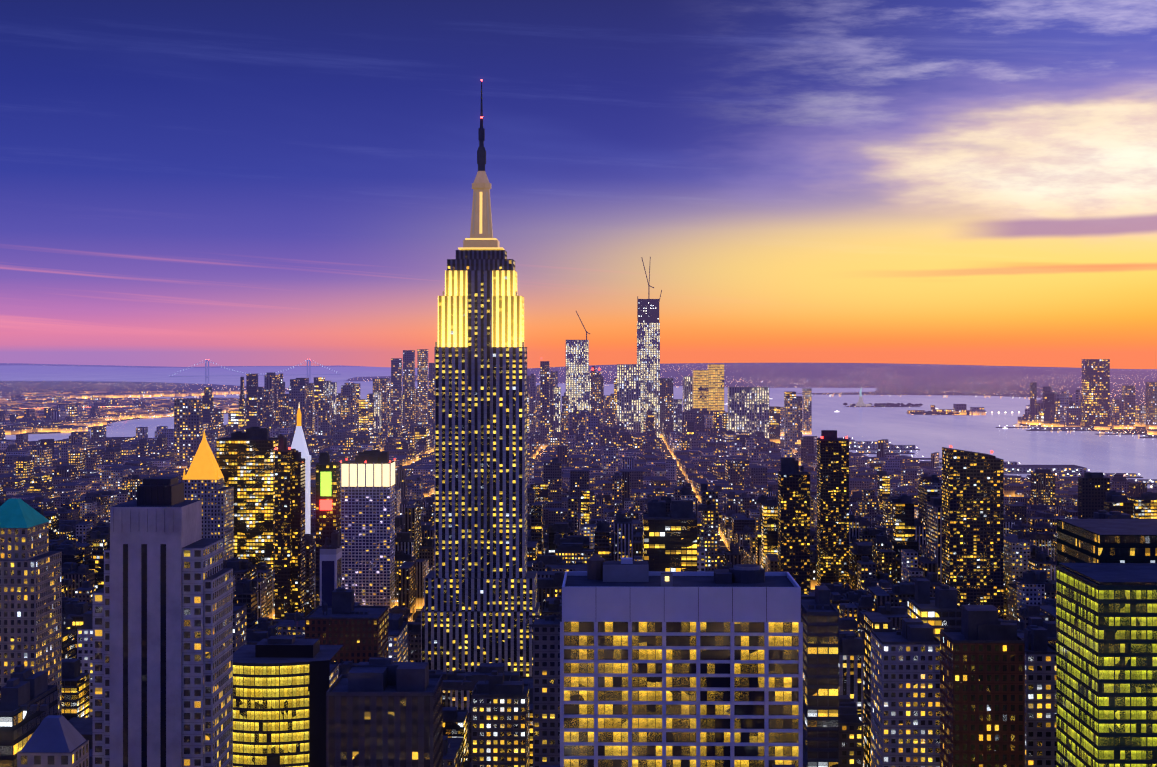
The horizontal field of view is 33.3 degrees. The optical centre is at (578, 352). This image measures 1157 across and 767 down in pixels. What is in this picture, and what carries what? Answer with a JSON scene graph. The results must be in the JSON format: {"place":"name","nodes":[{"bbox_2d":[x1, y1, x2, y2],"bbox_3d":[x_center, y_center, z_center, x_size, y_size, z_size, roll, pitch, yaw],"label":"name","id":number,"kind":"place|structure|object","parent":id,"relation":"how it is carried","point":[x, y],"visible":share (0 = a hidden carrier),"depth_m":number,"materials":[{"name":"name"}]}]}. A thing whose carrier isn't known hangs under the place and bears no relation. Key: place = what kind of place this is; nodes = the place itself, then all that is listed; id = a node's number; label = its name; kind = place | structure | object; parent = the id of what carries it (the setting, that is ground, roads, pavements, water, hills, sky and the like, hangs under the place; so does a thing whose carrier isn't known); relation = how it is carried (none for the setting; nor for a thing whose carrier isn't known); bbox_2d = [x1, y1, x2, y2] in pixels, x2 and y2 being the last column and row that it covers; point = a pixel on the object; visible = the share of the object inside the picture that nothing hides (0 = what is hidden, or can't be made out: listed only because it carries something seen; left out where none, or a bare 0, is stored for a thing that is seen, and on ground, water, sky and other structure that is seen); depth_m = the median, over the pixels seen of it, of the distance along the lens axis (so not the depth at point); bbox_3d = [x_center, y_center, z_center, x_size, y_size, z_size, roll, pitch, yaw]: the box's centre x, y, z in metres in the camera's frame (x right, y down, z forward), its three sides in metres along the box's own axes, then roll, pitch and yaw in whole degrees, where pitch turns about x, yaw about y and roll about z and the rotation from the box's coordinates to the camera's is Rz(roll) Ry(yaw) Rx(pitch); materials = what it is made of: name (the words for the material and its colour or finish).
{"place":"outdoors","nodes":[
{"label":"outdoors","id":0,"kind":"place"},
{"bbox_2d":[0,363,1156,621],"bbox_3d":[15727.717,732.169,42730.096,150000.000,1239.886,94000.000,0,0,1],"label":"river","id":1,"kind":"structure","parent":0,"point":[1090,449],"depth_m":13327.58,"materials":[{"name":"liquid"}]},
{"bbox_2d":[0,498,88,766],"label":"towers","id":2,"kind":"structure","parent":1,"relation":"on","point":[30,600],"depth_m":850.16,"materials":[{"name":"beige stone"}]},
{"bbox_2d":[93,477,232,766],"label":"tower","id":3,"kind":"structure","parent":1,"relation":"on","point":[163,647],"depth_m":598.25,"materials":[{"name":"stone"}]},
{"bbox_2d":[169,359,340,383],"bbox_3d":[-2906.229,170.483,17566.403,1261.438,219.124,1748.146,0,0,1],"label":"suspension bridge","id":4,"kind":"structure","parent":1,"relation":"on","point":[309,375],"depth_m":17296.02,"materials":[{"name":"metal"}]},
{"bbox_2d":[233,636,342,766],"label":"curved glass building","id":5,"kind":"structure","parent":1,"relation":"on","point":[281,685],"depth_m":700.02,"materials":[{"name":"yellow glass"}]},
{"bbox_2d":[421,79,539,676],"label":"skyscraper","id":6,"kind":"structure","parent":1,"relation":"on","point":[481,603],"depth_m":1297.30,"materials":[{"name":"stone"}]},
{"bbox_2d":[0,366,1156,766],"bbox_3d":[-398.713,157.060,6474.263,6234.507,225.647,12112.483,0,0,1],"label":"city blocks","id":7,"kind":"structure","parent":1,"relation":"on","point":[594,482],"depth_m":2095.88,"materials":[{"name":"stone"}]},
{"bbox_2d":[0,323,1156,766],"bbox_3d":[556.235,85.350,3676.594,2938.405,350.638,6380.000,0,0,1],"label":"buildings","id":8,"kind":"structure","parent":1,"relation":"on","point":[962,675],"depth_m":1690.13,"materials":[{"name":"stone"}]},
{"bbox_2d":[576,257,661,339],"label":"construction cranes","id":9,"kind":"object","parent":8,"relation":"on","point":[648,310],"visible":0.94,"depth_m":5875.02,"materials":[{"name":"metal"}]},
{"bbox_2d":[182,357,992,559],"bbox_3d":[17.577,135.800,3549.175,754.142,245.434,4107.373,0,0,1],"label":"illuminated building tops","id":10,"kind":"object","parent":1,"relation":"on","point":[203,478],"visible":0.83,"depth_m":1873.96,"materials":[{"name":"stone"}]},
{"bbox_2d":[139,382,1139,438],"bbox_3d":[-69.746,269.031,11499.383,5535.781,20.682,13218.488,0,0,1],"label":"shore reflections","id":11,"kind":"object","parent":1,"relation":"on","point":[1016,425],"visible":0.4,"depth_m":11246.39,"materials":[{"name":"liquid"}]},
{"bbox_2d":[560,554,802,766],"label":"white office slab","id":12,"kind":"structure","parent":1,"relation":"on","point":[681,669],"depth_m":535.80,"materials":[{"name":"concrete"}]},
{"bbox_2d":[850,387,870,405],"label":"statue of liberty","id":13,"kind":"object","parent":1,"relation":"on","point":[860,402],"visible":0.94,"depth_m":9390.23,"materials":[{"name":"stone"}]},
{"bbox_2d":[726,398,1019,428],"bbox_3d":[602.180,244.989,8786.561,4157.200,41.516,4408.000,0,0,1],"label":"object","id":14,"kind":"object","parent":1,"relation":"on","point":[934,410],"visible":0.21,"depth_m":8188.18,"materials":[{"name":"brick"}]},
{"bbox_2d":[843,403,969,414],"bbox_3d":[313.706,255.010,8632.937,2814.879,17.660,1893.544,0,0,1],"label":"island trees","id":15,"kind":"object","parent":1,"relation":"on","point":[898,405],"visible":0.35,"depth_m":9311.64,"materials":[{"name":"plant"}]},
{"bbox_2d":[780,425,1156,489],"bbox_3d":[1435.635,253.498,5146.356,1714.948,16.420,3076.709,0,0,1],"label":"hudson piers","id":16,"kind":"structure","parent":1,"relation":"on","point":[865,447],"depth_m":4663.32,"materials":[{"name":"grey concrete"}]},
{"bbox_2d":[1056,519,1156,766],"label":"green glass tower","id":17,"kind":"structure","parent":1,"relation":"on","point":[1106,642],"depth_m":572.31,"materials":[{"name":"glass"}]},
{"bbox_2d":[0,0,1156,368],"label":"sky","id":18,"kind":"structure","parent":0,"point":[184,183],"materials":[{"name":"blue"}]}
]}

